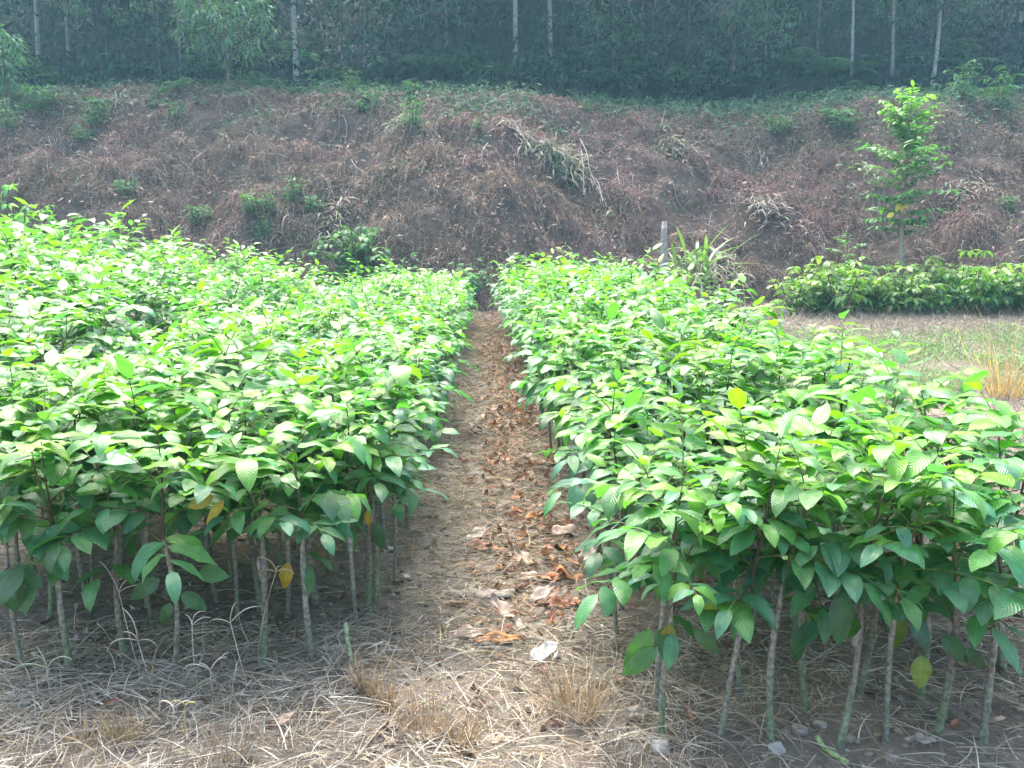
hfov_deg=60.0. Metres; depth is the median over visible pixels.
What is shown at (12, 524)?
tree sapling
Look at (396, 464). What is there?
tree sapling
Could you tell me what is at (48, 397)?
tree sapling
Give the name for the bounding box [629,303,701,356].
tree sapling
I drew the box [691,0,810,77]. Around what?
understory tree
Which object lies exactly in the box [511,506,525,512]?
fallen leaf
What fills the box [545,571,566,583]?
fallen leaf
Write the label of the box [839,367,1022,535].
tree sapling
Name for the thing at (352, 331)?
tree sapling
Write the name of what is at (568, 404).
tree sapling
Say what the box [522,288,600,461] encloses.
tree sapling
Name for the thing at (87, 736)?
grass tuft
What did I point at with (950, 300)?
bushy sapling
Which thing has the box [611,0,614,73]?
forest tree
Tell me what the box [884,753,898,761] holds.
stone
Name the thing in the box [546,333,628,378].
tree sapling
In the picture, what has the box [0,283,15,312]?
tree sapling
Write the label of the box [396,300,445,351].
tree sapling
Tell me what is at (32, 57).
fern
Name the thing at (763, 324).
tree sapling
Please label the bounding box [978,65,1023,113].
bank shrub
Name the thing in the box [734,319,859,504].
tree sapling
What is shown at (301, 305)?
tree sapling
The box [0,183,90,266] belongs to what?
green bush
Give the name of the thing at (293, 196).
bank shrub
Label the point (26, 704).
stone
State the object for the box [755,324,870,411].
tree sapling
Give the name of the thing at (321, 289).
tree sapling
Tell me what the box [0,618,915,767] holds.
dry grass stems
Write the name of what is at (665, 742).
stone
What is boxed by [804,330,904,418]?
tree sapling
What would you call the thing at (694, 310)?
tree sapling
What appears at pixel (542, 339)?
tree sapling
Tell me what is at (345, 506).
tree sapling
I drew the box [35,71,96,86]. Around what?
fern
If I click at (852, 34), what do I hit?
forest tree
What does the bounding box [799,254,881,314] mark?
bushy sapling
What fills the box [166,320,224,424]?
tree sapling
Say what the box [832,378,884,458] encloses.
tree sapling
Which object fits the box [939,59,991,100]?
bank shrub
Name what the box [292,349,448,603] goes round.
tree sapling
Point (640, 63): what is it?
fern
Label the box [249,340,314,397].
tree sapling
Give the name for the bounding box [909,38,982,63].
fern
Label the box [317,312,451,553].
tree sapling
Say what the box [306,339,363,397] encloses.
tree sapling
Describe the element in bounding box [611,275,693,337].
tree sapling
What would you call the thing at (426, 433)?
tree sapling
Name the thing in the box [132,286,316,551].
tree sapling
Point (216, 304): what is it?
tree sapling
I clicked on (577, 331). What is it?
tree sapling
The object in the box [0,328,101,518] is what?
tree sapling
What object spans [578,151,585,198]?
dead cane
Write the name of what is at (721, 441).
tree sapling
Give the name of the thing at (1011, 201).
bank shrub
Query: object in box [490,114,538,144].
dry grass clump
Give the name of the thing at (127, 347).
tree sapling
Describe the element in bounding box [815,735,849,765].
cut stick
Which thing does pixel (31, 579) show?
tree sapling
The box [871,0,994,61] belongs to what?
understory tree
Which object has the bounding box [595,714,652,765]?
grass tuft
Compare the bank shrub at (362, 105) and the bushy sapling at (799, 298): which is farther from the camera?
the bank shrub at (362, 105)
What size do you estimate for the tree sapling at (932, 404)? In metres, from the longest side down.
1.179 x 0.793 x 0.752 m
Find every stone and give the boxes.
[0,691,18,701]
[18,701,29,707]
[615,725,628,732]
[651,739,670,755]
[768,741,785,753]
[792,723,808,735]
[816,720,826,728]
[845,733,855,743]
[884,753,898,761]
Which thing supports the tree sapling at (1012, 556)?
on the ground at (896, 738)
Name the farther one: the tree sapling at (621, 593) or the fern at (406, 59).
the fern at (406, 59)
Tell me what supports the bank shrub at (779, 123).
on the hillside
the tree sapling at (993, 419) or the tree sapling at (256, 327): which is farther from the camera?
the tree sapling at (256, 327)
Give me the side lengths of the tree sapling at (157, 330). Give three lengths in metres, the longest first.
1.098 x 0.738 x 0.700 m
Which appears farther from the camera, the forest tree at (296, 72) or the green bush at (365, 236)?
the forest tree at (296, 72)
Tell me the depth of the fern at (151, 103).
27.69 m
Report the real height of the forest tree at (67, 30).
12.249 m
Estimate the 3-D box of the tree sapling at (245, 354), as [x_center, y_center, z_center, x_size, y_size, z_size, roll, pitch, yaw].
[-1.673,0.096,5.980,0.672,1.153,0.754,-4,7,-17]
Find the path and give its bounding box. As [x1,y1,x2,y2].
[391,318,622,681]
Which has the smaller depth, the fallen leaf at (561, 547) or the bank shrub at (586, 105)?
the fallen leaf at (561, 547)
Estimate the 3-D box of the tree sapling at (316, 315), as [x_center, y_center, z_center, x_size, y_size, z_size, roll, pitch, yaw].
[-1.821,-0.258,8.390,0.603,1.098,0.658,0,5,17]
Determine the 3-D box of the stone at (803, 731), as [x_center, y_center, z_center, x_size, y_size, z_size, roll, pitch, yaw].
[0.946,1.140,2.919,0.052,0.029,0.056,-3,9,-18]
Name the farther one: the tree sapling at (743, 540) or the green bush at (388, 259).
the green bush at (388, 259)
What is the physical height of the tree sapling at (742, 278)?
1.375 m
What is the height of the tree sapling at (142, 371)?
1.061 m
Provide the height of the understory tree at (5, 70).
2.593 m
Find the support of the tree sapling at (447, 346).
on the ground at (896, 738)
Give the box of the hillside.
[0,87,1023,310]
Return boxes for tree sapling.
[0,248,75,406]
[0,255,115,394]
[0,276,55,344]
[0,279,124,389]
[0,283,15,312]
[0,295,72,411]
[0,299,18,391]
[0,299,127,404]
[0,300,59,407]
[0,305,63,412]
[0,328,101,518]
[0,343,169,602]
[0,346,106,447]
[0,347,91,571]
[0,348,111,621]
[0,357,93,579]
[0,367,154,677]
[0,374,25,440]
[0,377,26,435]
[0,391,39,544]
[0,399,94,611]
[0,402,109,674]
[2,430,192,663]
[3,382,156,612]
[19,265,131,372]
[29,351,134,523]
[30,363,82,505]
[40,354,220,607]
[41,322,194,427]
[41,354,233,623]
[49,263,161,362]
[57,262,155,365]
[57,349,127,397]
[57,425,241,675]
[62,356,176,578]
[62,359,173,544]
[66,323,141,398]
[75,349,160,544]
[97,346,177,384]
[98,340,205,523]
[118,320,201,396]
[122,340,230,569]
[124,346,180,495]
[127,322,196,368]
[128,307,224,416]
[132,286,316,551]
[139,384,289,620]
[141,409,264,602]
[144,357,241,473]
[149,393,364,668]
[151,341,195,467]
[152,370,290,581]
[153,305,236,366]
[154,364,210,422]
[158,328,233,364]
[161,338,325,611]
[166,291,238,420]
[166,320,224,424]
[166,327,255,469]
[169,358,225,382]
[169,383,247,550]
[174,304,250,418]
[179,313,248,450]
[181,289,277,411]
[185,321,250,375]
[197,342,270,421]
[204,409,380,661]
[205,304,285,436]
[208,402,321,568]
[216,312,306,415]
[224,314,375,550]
[229,387,271,502]
[231,367,388,603]
[232,362,361,617]
[238,323,280,414]
[238,338,332,504]
[239,327,324,422]
[239,331,290,410]
[247,315,296,410]
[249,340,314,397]
[253,330,298,362]
[264,349,391,571]
[265,347,318,447]
[267,317,315,413]
[267,331,373,413]
[269,299,335,354]
[269,356,364,471]
[270,392,428,628]
[275,337,384,555]
[277,286,347,396]
[280,324,317,384]
[286,368,451,612]
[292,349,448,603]
[294,310,359,362]
[296,354,344,447]
[298,317,359,395]
[299,301,344,351]
[300,279,360,342]
[302,311,389,395]
[304,331,419,520]
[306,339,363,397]
[315,300,378,352]
[316,296,375,331]
[317,299,388,352]
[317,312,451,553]
[320,297,394,374]
[334,322,434,389]
[334,401,457,581]
[335,397,397,497]
[339,345,415,424]
[343,318,405,381]
[347,360,413,408]
[348,369,459,528]
[354,315,407,361]
[359,331,414,431]
[366,317,468,452]
[368,350,449,504]
[370,303,446,432]
[374,312,446,374]
[375,325,470,487]
[389,332,451,450]
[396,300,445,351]
[404,297,475,410]
[410,318,479,416]
[412,339,458,443]
[424,334,458,400]
[427,321,470,414]
[503,290,569,419]
[508,305,616,471]
[508,341,571,451]
[514,312,622,487]
[516,304,585,432]
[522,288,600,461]
[524,325,626,487]
[531,374,650,554]
[536,309,593,343]
[536,338,639,519]
[537,302,607,408]
[539,303,648,476]
[539,369,678,582]
[543,390,700,609]
[544,289,602,350]
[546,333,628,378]
[551,325,589,405]
[556,438,690,639]
[558,399,626,528]
[561,249,657,337]
[562,276,650,361]
[562,311,663,482]
[567,326,690,515]
[568,368,675,525]
[569,285,624,336]
[574,376,784,710]
[577,382,707,564]
[585,382,684,556]
[586,312,642,397]
[589,295,687,422]
[592,460,776,738]
[598,272,657,341]
[598,308,726,498]
[599,294,652,352]
[604,325,708,426]
[608,296,667,335]
[609,325,654,368]
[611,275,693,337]
[611,306,676,372]
[614,345,666,481]
[623,381,765,552]
[623,387,862,697]
[624,313,743,498]
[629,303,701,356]
[632,328,771,578]
[632,427,748,631]
[636,292,673,322]
[639,309,681,343]
[641,318,728,412]
[644,355,734,417]
[650,295,735,453]
[650,309,700,350]
[656,405,891,742]
[661,302,720,351]
[662,347,752,485]
[663,373,763,548]
[669,317,748,379]
[670,318,721,344]
[672,435,908,743]
[682,334,789,461]
[683,298,768,451]
[683,320,786,445]
[690,296,783,409]
[690,397,795,602]
[694,273,790,380]
[696,376,811,547]
[697,312,768,444]
[700,436,821,644]
[702,402,896,711]
[704,353,803,462]
[717,378,811,547]
[718,438,830,601]
[722,299,788,379]
[730,312,789,402]
[730,352,777,397]
[733,324,783,450]
[733,384,922,637]
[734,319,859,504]
[734,343,871,545]
[739,439,997,748]
[744,413,837,532]
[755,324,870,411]
[762,343,834,455]
[770,349,836,401]
[772,384,847,467]
[773,342,888,456]
[776,402,888,599]
[778,310,913,531]
[782,351,854,421]
[789,441,923,642]
[791,336,942,543]
[793,397,989,693]
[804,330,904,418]
[808,398,882,531]
[816,412,1023,744]
[824,387,1018,700]
[830,398,974,634]
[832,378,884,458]
[837,360,951,553]
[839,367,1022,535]
[853,331,995,544]
[862,374,916,419]
[863,424,1023,740]
[865,409,946,457]
[881,412,1023,611]
[890,457,1023,743]
[907,371,1023,578]
[920,381,1023,567]
[943,409,1023,673]
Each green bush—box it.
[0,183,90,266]
[36,214,75,254]
[299,222,390,284]
[376,247,429,278]
[447,252,495,296]
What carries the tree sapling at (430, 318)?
on the ground at (896, 738)
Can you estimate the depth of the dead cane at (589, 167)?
25.22 m
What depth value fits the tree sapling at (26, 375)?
4.37 m
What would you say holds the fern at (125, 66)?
on the forest floor
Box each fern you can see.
[0,86,31,99]
[4,52,46,62]
[14,59,58,79]
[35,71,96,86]
[87,98,113,104]
[95,52,157,72]
[146,100,173,106]
[159,77,200,91]
[185,55,236,76]
[233,71,283,85]
[269,41,324,63]
[284,87,307,92]
[300,66,357,80]
[338,81,369,91]
[367,51,417,69]
[393,54,470,77]
[424,51,479,80]
[464,57,532,79]
[468,61,508,70]
[512,52,562,72]
[555,43,606,62]
[597,68,642,83]
[613,98,637,106]
[618,52,657,68]
[663,57,732,81]
[749,55,805,70]
[779,91,812,99]
[781,47,851,75]
[803,62,853,75]
[818,108,855,117]
[837,80,881,90]
[838,58,883,74]
[859,55,890,66]
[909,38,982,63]
[924,50,1006,70]
[963,57,1023,74]
[969,85,1022,98]
[992,74,1023,83]
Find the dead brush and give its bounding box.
[0,79,1023,312]
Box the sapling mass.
[0,196,753,407]
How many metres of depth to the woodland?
35.88 m
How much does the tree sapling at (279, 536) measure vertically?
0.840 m
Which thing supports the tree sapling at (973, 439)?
on the ground at (896, 738)
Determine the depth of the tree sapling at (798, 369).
6.19 m
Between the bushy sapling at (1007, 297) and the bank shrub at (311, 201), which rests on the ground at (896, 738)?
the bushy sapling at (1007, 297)
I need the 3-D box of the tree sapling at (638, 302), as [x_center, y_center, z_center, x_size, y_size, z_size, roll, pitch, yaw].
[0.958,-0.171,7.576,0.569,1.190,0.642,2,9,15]
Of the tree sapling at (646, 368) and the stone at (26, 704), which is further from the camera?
the tree sapling at (646, 368)
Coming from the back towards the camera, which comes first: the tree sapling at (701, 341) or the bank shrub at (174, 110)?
the bank shrub at (174, 110)
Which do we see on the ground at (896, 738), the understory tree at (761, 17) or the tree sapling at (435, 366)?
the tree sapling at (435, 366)
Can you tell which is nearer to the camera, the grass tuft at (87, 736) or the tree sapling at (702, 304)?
the grass tuft at (87, 736)
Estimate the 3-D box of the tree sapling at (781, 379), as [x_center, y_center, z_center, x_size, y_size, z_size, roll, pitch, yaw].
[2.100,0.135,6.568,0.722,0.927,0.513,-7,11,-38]
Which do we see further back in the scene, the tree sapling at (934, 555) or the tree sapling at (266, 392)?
the tree sapling at (266, 392)
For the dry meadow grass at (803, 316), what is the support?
on the ground at (896, 738)
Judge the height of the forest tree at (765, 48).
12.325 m
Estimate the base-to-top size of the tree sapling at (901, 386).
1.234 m
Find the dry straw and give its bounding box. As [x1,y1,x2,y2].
[0,276,1023,767]
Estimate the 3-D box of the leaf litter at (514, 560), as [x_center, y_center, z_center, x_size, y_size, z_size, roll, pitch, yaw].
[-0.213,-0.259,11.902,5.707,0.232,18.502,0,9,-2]
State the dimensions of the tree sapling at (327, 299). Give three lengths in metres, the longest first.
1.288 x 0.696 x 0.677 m
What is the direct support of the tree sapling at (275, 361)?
on the ground at (896, 738)
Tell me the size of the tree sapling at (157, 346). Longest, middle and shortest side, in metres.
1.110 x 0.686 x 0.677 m
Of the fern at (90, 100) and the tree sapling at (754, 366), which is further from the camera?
the fern at (90, 100)
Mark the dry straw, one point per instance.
(480, 330)
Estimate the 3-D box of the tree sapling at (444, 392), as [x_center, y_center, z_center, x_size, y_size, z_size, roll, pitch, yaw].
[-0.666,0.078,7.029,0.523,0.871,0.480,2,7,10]
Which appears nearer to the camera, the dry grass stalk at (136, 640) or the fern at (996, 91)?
the dry grass stalk at (136, 640)
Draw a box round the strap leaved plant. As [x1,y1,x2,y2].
[642,224,755,309]
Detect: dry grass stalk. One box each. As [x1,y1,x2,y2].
[13,647,71,703]
[100,561,154,671]
[107,608,155,692]
[159,700,189,744]
[170,700,194,765]
[183,652,228,700]
[185,611,209,689]
[213,601,260,689]
[257,557,293,669]
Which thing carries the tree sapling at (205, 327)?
on the ground at (896, 738)
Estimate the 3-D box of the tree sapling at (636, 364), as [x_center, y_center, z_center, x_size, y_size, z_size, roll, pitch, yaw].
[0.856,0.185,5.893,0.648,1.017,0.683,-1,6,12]
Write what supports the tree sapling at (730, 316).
on the ground at (896, 738)
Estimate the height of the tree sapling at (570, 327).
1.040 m
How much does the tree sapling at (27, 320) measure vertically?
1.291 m
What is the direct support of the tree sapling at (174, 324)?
on the ground at (896, 738)
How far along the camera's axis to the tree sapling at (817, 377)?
5.10 m
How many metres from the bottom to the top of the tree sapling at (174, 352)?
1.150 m
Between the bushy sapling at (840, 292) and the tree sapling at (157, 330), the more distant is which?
the bushy sapling at (840, 292)
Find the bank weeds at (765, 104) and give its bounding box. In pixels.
[0,67,1023,289]
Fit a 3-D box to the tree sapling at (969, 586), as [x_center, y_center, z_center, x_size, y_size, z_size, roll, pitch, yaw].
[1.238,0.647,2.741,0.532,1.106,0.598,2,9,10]
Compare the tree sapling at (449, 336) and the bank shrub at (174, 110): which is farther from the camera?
the bank shrub at (174, 110)
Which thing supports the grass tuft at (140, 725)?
on the ground at (896, 738)
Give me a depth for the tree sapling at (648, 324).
7.72 m
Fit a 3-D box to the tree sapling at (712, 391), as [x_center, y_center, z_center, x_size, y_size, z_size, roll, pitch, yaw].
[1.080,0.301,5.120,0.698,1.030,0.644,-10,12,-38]
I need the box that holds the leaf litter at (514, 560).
[0,310,1023,754]
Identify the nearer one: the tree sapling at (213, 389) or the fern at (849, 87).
the tree sapling at (213, 389)
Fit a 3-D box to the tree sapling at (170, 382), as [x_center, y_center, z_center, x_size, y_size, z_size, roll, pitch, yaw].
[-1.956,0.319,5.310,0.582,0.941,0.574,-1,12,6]
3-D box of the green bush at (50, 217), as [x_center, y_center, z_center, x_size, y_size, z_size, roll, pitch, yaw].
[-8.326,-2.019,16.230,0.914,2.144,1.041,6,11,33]
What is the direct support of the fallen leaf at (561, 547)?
on the path
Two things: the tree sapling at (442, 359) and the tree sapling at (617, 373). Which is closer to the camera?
the tree sapling at (617, 373)
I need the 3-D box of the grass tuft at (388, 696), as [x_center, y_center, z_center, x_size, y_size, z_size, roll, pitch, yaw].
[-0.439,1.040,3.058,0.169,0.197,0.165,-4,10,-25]
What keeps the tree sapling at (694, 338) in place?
on the ground at (896, 738)
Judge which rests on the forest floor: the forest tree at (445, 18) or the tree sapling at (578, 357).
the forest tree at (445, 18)
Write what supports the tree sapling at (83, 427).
on the ground at (896, 738)
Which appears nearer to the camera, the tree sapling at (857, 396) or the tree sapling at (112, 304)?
the tree sapling at (857, 396)
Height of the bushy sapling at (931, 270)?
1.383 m
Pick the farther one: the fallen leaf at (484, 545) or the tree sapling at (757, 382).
the tree sapling at (757, 382)
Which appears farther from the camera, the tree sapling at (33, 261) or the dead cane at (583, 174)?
the dead cane at (583, 174)
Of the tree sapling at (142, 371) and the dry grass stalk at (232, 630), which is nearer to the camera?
the dry grass stalk at (232, 630)
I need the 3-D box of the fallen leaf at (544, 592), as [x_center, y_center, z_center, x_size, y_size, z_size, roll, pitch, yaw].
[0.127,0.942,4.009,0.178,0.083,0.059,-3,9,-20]
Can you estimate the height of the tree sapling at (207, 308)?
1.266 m
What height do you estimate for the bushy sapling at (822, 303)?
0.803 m
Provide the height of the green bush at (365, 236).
1.786 m
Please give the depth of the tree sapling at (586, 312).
7.89 m
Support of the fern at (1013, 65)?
on the forest floor
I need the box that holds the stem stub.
[344,622,354,667]
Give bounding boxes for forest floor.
[0,0,1023,108]
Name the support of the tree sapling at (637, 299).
on the ground at (896, 738)
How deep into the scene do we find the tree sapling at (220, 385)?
4.16 m
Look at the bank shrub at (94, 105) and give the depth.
26.64 m
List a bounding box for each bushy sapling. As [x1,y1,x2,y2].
[767,265,827,315]
[784,270,840,312]
[792,280,838,315]
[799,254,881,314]
[818,270,850,311]
[834,255,882,311]
[845,272,892,314]
[857,265,915,313]
[861,263,947,315]
[861,265,903,311]
[884,283,911,309]
[886,254,955,307]
[900,275,955,314]
[923,262,977,315]
[929,261,957,309]
[935,248,988,309]
[945,248,1014,315]
[958,264,1023,313]
[961,280,1005,309]
[981,280,1023,307]
[993,261,1023,313]
[1012,253,1023,308]
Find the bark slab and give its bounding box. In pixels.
[450,588,515,598]
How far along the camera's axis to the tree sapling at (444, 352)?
8.10 m
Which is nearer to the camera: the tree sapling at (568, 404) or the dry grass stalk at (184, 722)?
the dry grass stalk at (184, 722)
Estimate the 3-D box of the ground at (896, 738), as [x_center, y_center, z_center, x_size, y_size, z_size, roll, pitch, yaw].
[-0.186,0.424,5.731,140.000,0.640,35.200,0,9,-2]
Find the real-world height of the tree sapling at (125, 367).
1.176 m
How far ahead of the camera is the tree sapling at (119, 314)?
6.83 m
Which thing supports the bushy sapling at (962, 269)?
on the ground at (896, 738)
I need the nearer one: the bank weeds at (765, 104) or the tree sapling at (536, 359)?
the tree sapling at (536, 359)
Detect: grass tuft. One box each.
[54,704,113,751]
[91,693,159,751]
[180,692,272,767]
[340,642,386,696]
[362,656,410,712]
[383,669,469,744]
[438,701,487,750]
[516,643,623,728]
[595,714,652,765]
[958,308,1023,399]
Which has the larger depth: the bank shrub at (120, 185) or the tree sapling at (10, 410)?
the bank shrub at (120, 185)
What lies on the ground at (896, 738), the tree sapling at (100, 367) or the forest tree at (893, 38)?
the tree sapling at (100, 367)
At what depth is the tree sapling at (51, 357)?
3.61 m
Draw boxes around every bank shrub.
[0,98,24,131]
[14,83,60,113]
[69,124,94,143]
[76,93,109,126]
[112,177,139,193]
[164,100,185,120]
[180,204,213,225]
[237,191,266,218]
[248,216,271,241]
[259,192,277,214]
[280,175,309,204]
[302,192,336,212]
[340,68,365,93]
[353,83,386,102]
[354,97,382,113]
[397,95,427,129]
[402,78,421,99]
[469,115,482,129]
[470,63,494,85]
[582,97,594,113]
[757,115,793,136]
[826,104,861,130]
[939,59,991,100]
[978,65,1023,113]
[993,194,1019,210]
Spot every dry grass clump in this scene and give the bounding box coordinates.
[102,89,147,107]
[305,191,358,244]
[374,105,429,138]
[466,73,496,84]
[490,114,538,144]
[517,122,612,193]
[649,133,698,162]
[709,247,765,302]
[740,188,803,230]
[938,172,996,199]
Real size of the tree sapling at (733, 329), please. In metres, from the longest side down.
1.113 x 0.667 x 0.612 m
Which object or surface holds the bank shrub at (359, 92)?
on the hillside
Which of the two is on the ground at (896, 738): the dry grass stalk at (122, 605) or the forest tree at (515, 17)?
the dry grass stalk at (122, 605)
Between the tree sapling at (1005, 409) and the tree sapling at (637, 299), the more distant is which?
the tree sapling at (637, 299)
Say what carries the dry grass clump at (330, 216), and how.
on the hillside
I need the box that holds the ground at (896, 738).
[0,306,1023,767]
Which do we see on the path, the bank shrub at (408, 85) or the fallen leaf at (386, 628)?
the fallen leaf at (386, 628)
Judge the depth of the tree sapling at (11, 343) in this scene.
6.95 m
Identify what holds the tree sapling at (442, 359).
on the ground at (896, 738)
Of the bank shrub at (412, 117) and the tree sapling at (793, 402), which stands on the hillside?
the bank shrub at (412, 117)
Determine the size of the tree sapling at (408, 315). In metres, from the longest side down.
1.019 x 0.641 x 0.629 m
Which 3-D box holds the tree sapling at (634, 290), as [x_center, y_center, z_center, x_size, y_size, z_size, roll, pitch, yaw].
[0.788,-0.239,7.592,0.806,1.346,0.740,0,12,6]
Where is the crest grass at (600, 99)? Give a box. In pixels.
[4,78,1022,118]
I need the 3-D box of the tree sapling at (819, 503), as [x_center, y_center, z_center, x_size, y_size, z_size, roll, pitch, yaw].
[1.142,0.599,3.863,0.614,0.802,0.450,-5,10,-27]
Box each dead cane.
[348,160,367,181]
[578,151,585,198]
[579,138,603,202]
[590,175,603,206]
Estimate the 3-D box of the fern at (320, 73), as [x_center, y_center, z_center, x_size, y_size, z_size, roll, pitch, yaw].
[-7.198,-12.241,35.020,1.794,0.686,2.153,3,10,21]
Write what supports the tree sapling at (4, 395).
on the ground at (896, 738)
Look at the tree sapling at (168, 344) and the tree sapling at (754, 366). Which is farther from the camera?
the tree sapling at (168, 344)
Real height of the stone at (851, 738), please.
0.026 m
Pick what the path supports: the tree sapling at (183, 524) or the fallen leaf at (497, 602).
the fallen leaf at (497, 602)
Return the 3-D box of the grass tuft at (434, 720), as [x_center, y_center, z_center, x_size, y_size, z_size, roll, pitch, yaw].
[-0.274,1.054,2.915,0.281,0.235,0.269,4,10,26]
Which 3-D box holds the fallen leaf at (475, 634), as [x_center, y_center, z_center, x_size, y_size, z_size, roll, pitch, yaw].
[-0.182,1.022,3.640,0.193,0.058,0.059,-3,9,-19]
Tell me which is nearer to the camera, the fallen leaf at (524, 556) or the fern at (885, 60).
the fallen leaf at (524, 556)
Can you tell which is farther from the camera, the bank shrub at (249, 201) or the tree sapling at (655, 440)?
the bank shrub at (249, 201)
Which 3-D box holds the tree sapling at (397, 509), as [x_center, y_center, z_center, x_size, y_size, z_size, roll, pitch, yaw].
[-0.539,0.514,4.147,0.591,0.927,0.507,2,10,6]
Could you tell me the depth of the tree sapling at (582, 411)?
4.82 m
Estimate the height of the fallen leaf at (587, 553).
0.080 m
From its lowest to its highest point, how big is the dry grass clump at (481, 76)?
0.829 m
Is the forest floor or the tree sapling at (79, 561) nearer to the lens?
the tree sapling at (79, 561)
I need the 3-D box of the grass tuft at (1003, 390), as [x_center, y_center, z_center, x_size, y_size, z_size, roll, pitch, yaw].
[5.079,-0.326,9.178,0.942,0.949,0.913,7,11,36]
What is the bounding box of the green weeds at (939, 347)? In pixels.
[743,321,1023,414]
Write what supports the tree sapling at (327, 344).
on the ground at (896, 738)
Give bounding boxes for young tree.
[826,231,868,278]
[836,80,964,308]
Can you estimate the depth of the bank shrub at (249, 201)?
23.27 m
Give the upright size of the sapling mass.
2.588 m
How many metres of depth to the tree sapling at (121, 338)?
5.88 m
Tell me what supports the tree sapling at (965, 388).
on the ground at (896, 738)
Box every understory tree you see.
[0,23,33,106]
[45,0,164,63]
[166,0,281,90]
[379,0,477,46]
[582,0,650,74]
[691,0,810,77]
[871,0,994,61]
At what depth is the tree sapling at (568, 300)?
8.12 m
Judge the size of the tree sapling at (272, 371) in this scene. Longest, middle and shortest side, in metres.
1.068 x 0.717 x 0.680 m
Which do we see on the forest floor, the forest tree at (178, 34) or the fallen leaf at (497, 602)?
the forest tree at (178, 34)
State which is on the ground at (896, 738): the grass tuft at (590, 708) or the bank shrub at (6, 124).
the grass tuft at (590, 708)
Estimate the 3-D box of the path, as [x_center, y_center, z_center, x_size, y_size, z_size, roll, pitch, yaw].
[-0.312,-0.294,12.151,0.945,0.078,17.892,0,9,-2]
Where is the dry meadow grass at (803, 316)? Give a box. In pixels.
[673,258,1023,560]
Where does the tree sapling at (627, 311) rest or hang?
on the ground at (896, 738)
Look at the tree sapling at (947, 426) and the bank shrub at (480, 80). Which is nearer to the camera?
the tree sapling at (947, 426)
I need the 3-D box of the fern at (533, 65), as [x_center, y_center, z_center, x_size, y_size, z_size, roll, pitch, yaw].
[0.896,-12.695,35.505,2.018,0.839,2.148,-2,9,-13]
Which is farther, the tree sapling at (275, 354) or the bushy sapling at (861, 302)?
the bushy sapling at (861, 302)
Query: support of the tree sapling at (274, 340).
on the ground at (896, 738)
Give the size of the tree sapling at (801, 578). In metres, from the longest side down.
1.134 x 0.724 x 0.620 m
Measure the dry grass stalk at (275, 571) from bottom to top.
0.459 m
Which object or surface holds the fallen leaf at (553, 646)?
on the path
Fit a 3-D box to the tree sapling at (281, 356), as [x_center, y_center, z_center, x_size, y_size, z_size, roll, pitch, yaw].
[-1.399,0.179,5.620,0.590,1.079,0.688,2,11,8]
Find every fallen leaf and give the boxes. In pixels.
[382,627,400,632]
[449,624,487,637]
[458,523,492,540]
[461,539,494,550]
[463,631,525,642]
[490,592,522,620]
[498,623,513,631]
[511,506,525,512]
[511,543,541,564]
[515,571,537,579]
[516,618,528,628]
[519,510,543,519]
[520,448,538,459]
[522,582,557,602]
[522,640,559,663]
[535,664,547,678]
[536,595,573,608]
[544,524,578,535]
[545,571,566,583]
[554,543,567,550]
[557,564,585,583]
[575,546,598,561]
[615,706,648,716]
[904,732,943,743]
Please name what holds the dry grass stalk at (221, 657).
on the ground at (896, 738)
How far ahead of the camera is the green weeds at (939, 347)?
13.02 m
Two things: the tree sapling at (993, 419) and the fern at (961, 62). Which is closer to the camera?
the tree sapling at (993, 419)
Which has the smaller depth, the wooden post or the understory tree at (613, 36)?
the wooden post
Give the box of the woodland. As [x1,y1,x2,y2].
[0,0,1023,109]
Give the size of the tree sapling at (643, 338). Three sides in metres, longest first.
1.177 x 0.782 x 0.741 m
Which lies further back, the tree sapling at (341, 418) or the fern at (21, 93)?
the fern at (21, 93)
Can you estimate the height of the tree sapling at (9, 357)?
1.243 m
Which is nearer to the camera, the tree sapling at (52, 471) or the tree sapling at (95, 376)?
the tree sapling at (52, 471)
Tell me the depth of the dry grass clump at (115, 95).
27.56 m
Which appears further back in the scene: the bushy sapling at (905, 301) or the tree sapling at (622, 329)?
the bushy sapling at (905, 301)
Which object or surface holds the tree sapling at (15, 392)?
on the ground at (896, 738)
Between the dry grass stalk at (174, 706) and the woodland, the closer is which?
the dry grass stalk at (174, 706)
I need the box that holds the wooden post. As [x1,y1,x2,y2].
[660,221,666,280]
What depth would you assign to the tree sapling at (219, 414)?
3.67 m
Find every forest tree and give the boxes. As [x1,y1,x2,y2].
[33,0,43,73]
[63,0,71,64]
[155,0,161,77]
[174,0,182,78]
[198,0,207,70]
[291,0,299,80]
[363,0,366,67]
[443,0,448,48]
[512,0,517,65]
[548,0,553,67]
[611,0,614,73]
[641,0,643,53]
[687,0,690,58]
[731,0,735,81]
[763,0,767,80]
[815,0,821,53]
[849,0,854,76]
[890,0,895,74]
[930,0,942,88]
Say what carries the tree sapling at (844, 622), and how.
on the ground at (896, 738)
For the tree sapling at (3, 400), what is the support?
on the ground at (896, 738)
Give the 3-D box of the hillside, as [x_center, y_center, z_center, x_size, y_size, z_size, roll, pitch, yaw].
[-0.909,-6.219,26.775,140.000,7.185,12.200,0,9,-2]
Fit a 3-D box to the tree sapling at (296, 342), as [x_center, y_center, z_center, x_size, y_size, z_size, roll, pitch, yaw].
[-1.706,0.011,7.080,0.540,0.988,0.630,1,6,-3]
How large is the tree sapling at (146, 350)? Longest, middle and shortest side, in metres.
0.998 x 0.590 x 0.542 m
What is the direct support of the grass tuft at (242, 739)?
on the ground at (896, 738)

